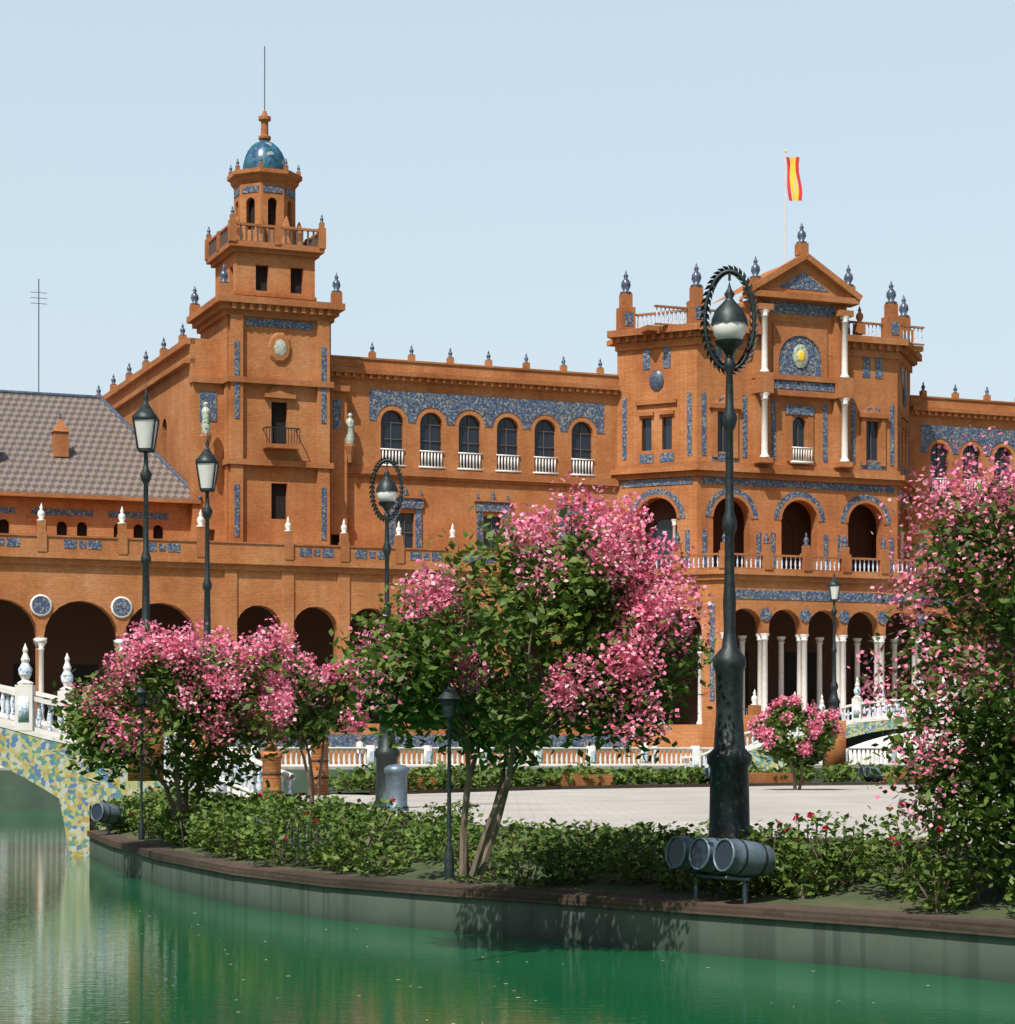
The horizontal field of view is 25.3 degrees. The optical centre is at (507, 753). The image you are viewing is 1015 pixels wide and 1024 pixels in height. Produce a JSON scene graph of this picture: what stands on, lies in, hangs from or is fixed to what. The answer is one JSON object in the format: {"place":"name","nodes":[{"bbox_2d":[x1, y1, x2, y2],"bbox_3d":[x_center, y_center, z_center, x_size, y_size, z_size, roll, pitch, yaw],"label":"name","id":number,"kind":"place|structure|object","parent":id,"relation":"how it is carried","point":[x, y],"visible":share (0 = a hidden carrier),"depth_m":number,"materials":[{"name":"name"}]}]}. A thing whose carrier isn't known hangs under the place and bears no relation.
{"place":"outdoors","nodes":[
{"label":"outdoors","id":0,"kind":"place"},
{"bbox_2d":[1,717,212,793],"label":"bridge pavement","id":1,"kind":"structure","parent":0,"point":[56,730],"depth_m":68.11,"materials":[{"name":"beige stone"}]},
{"bbox_2d":[0,643,261,797],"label":"bridge","id":2,"kind":"structure","parent":1,"relation":"on","point":[25,687],"depth_m":64.04,"materials":[{"name":"white ceramic"}]},
{"bbox_2d":[0,727,182,855],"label":"bridge","id":3,"kind":"structure","parent":2,"relation":"on","point":[36,760],"depth_m":64.00,"materials":[{"name":"multicoloured tile"}]},
{"bbox_2d":[0,663,261,796],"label":"bridge balustrade","id":4,"kind":"object","parent":2,"relation":"on","point":[7,704],"visible":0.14,"depth_m":64.14,"materials":[{"name":"white ceramic"}]},
{"bbox_2d":[190,46,346,544],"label":"tower","id":5,"kind":"structure","parent":0,"point":[247,438],"depth_m":143.81,"materials":[{"name":"orange brick"}]},
{"bbox_2d":[190,156,340,539],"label":"tower tiles","id":6,"kind":"object","parent":5,"relation":"on","point":[210,398],"depth_m":144.12,"materials":[{"name":"blue tile"}]},
{"bbox_2d":[186,110,355,544],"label":"trim","id":7,"kind":"structure","parent":5,"relation":"on","point":[211,312],"depth_m":143.78,"materials":[{"name":"orange brick"}]},
{"bbox_2d":[243,140,284,168],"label":"dome","id":8,"kind":"structure","parent":7,"relation":"on","point":[269,153],"depth_m":145.61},
{"bbox_2d":[209,225,318,256],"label":"balustrade","id":9,"kind":"object","parent":7,"relation":"on","point":[224,241],"visible":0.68,"depth_m":144.50,"materials":[{"name":"brown brick"}]},
{"bbox_2d":[201,339,353,443],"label":"tower statue","id":10,"kind":"object","parent":5,"relation":"on","point":[280,347],"visible":1,"depth_m":143.27,"materials":[{"name":"white stone"}]},
{"bbox_2d":[90,764,883,903],"bbox_3d":[3.253,1.360,69.060,28.601,2.220,74.134,0,0,0],"label":"barrel furniture","id":11,"kind":"object","parent":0,"point":[396,781],"visible":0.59,"depth_m":32.91,"materials":[{"name":"grey metal"}]},
{"bbox_2d":[0,768,973,809],"bbox_3d":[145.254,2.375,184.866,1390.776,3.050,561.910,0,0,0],"label":"concrete bank","id":12,"kind":"object","parent":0,"point":[18,792],"depth_m":116.40,"materials":[{"name":"grey concrete"}]},
{"bbox_2d":[0,152,1014,763],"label":"building","id":13,"kind":"structure","parent":0,"point":[282,595],"depth_m":149.94,"materials":[{"name":"orange brick"}]},
{"bbox_2d":[0,393,200,499],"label":"building roof","id":14,"kind":"structure","parent":13,"relation":"on","point":[105,458],"depth_m":144.19,"materials":[{"name":"grey tile"}]},
{"bbox_2d":[0,223,1014,746],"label":"decorative tilework","id":15,"kind":"object","parent":13,"relation":"on","point":[452,408],"depth_m":151.89,"materials":[{"name":"blue tile"}]},
{"bbox_2d":[0,810,1014,1023],"bbox_3d":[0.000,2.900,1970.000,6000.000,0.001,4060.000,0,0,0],"label":"water","id":16,"kind":"structure","parent":0,"point":[93,918],"depth_m":29.54,"materials":[{"name":"green liquid"}]},
{"bbox_2d":[0,0,1014,401],"label":"sky","id":17,"kind":"structure","parent":0,"point":[482,176],"materials":[{"name":"blue"}]},
{"bbox_2d":[32,434,1014,1006],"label":"flower","id":18,"kind":"object","parent":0,"point":[622,554],"visible":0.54,"depth_m":32.15,"materials":[{"name":"pink plant"}]},
{"bbox_2d":[130,790,942,872],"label":"rose vegetation","id":19,"kind":"object","parent":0,"point":[810,815],"visible":0.6,"depth_m":33.20,"materials":[{"name":"red plant"}]},
{"bbox_2d":[89,772,1014,982],"bbox_3d":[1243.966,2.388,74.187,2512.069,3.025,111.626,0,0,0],"label":"retaining wall","id":20,"kind":"structure","parent":0,"point":[979,957],"depth_m":34.31,"materials":[{"name":"grey concrete"}]},
{"bbox_2d":[111,782,1014,919],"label":"soil","id":21,"kind":"structure","parent":0,"point":[855,893],"depth_m":34.30,"materials":[{"name":"brown soil"}]},
{"bbox_2d":[16,466,1014,1008],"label":"leaf","id":22,"kind":"object","parent":21,"relation":"on","point":[542,616],"visible":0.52,"depth_m":33.01,"materials":[{"name":"green plant"}]},
{"bbox_2d":[60,425,1014,854],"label":"flower","id":23,"kind":"object","parent":22,"relation":"attached to","point":[644,607],"visible":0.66,"depth_m":32.04,"materials":[{"name":"pink plant"}]},
{"bbox_2d":[38,479,1014,1023],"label":"vegetation","id":24,"kind":"object","parent":21,"relation":"on","point":[594,593],"depth_m":32.55,"materials":[{"name":"green plant"}]},
{"bbox_2d":[87,781,1014,937],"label":"ground coping","id":25,"kind":"object","parent":21,"relation":"on","point":[931,922],"visible":0.76,"depth_m":35.33,"materials":[{"name":"brown stone"}]},
{"bbox_2d":[295,784,1013,844],"bbox_3d":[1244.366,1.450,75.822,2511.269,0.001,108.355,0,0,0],"label":"pavement","id":26,"kind":"structure","parent":0,"point":[622,807],"depth_m":63.17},
{"bbox_2d":[221,705,326,794],"bbox_3d":[-6.492,0.000,61.559,2.307,2.800,7.398,0,0,3],"label":"ceramic furniture","id":27,"kind":"object","parent":26,"relation":"on","point":[258,785],"visible":0.27,"depth_m":59.28,"materials":[{"name":"white ceramic"}]},
{"bbox_2d":[92,265,881,877],"bbox_3d":[3.196,-3.864,70.676,28.418,11.529,79.647,0,0,0],"label":"furniture","id":28,"kind":"object","parent":26,"relation":"on","point":[728,759],"depth_m":33.97,"materials":[{"name":"black metal"}]},
{"bbox_2d":[266,742,276,751],"bbox_3d":[-6.000,-0.170,57.500,0.277,0.300,0.277,0,0,22],"label":"flower pot","id":29,"kind":"object","parent":28,"relation":"on","point":[274,750],"visible":0.49,"depth_m":57.42,"materials":[{"name":"orange ceramic"}]},
{"bbox_2d":[262,760,328,792],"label":"bands","id":30,"kind":"object","parent":28,"relation":"on","point":[281,774],"visible":0.74,"depth_m":57.43,"materials":[{"name":"blue tile"}]},
{"bbox_2d":[134,321,838,598],"bbox_3d":[3.294,-7.348,71.991,25.694,2.382,76.498,0,0,0],"label":"lamp globe","id":31,"kind":"object","parent":28,"relation":"on","point":[721,330],"visible":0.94,"depth_m":57.79,"materials":[{"name":"white glass"}]},
{"bbox_2d":[358,541,950,742],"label":"flowers","id":32,"kind":"object","parent":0,"point":[813,703],"visible":0.29,"depth_m":148.68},
{"bbox_2d":[784,150,804,361],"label":"flag","id":33,"kind":"object","parent":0,"point":[801,355],"visible":1,"depth_m":155.62,"materials":[{"name":"yellow fabric"}]},
{"bbox_2d":[786,157,801,200],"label":"flag","id":34,"kind":"object","parent":33,"relation":"attached to","point":[798,178],"visible":1,"depth_m":155.61,"materials":[{"name":"red fabric"}]},
{"bbox_2d":[681,676,1008,771],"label":"bridge","id":35,"kind":"structure","parent":0,"point":[855,701],"depth_m":125.37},
{"bbox_2d":[684,680,1008,767],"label":"bridge balustrade","id":36,"kind":"object","parent":35,"relation":"attached to","point":[856,715],"visible":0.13,"depth_m":123.63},
{"bbox_2d":[707,718,986,782],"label":"bridge","id":37,"kind":"structure","parent":35,"relation":"attached to","point":[853,730],"depth_m":123.30,"materials":[{"name":"beige tile"}]},
{"label":"building pavement","id":38,"kind":"structure","parent":0,"visible":0},
{"bbox_2d":[0,498,1013,723],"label":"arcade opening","id":39,"kind":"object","parent":38,"relation":"on","point":[80,633],"depth_m":151.44,"materials":[{"name":"brown"}]},
{"bbox_2d":[0,242,1014,719],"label":"brick building","id":40,"kind":"structure","parent":38,"relation":"on","point":[622,330],"depth_m":151.78,"materials":[{"name":"orange brick"}]},
{"bbox_2d":[381,411,1009,551],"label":"window","id":41,"kind":"structure","parent":40,"relation":"attached to","point":[506,445],"depth_m":151.37,"materials":[{"name":"black glass"}]},
{"bbox_2d":[637,307,948,572],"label":"balustrade","id":42,"kind":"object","parent":40,"relation":"attached to","point":[672,321],"visible":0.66,"depth_m":150.07,"materials":[{"name":"white stone"}]},
{"bbox_2d":[792,344,807,367],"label":"coat of arms","id":43,"kind":"object","parent":40,"relation":"on","point":[797,362],"visible":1,"depth_m":153.95},
{"label":"bank pavement","id":44,"kind":"structure","parent":0,"visible":0},
{"bbox_2d":[0,745,990,769],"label":"balustrade","id":45,"kind":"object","parent":44,"relation":"on","point":[425,748],"visible":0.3,"depth_m":127.56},
{"bbox_2d":[252,751,895,761],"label":"piers","id":46,"kind":"structure","parent":45,"relation":"attached to","point":[428,756],"depth_m":127.01,"materials":[{"name":"brick"}]}
]}

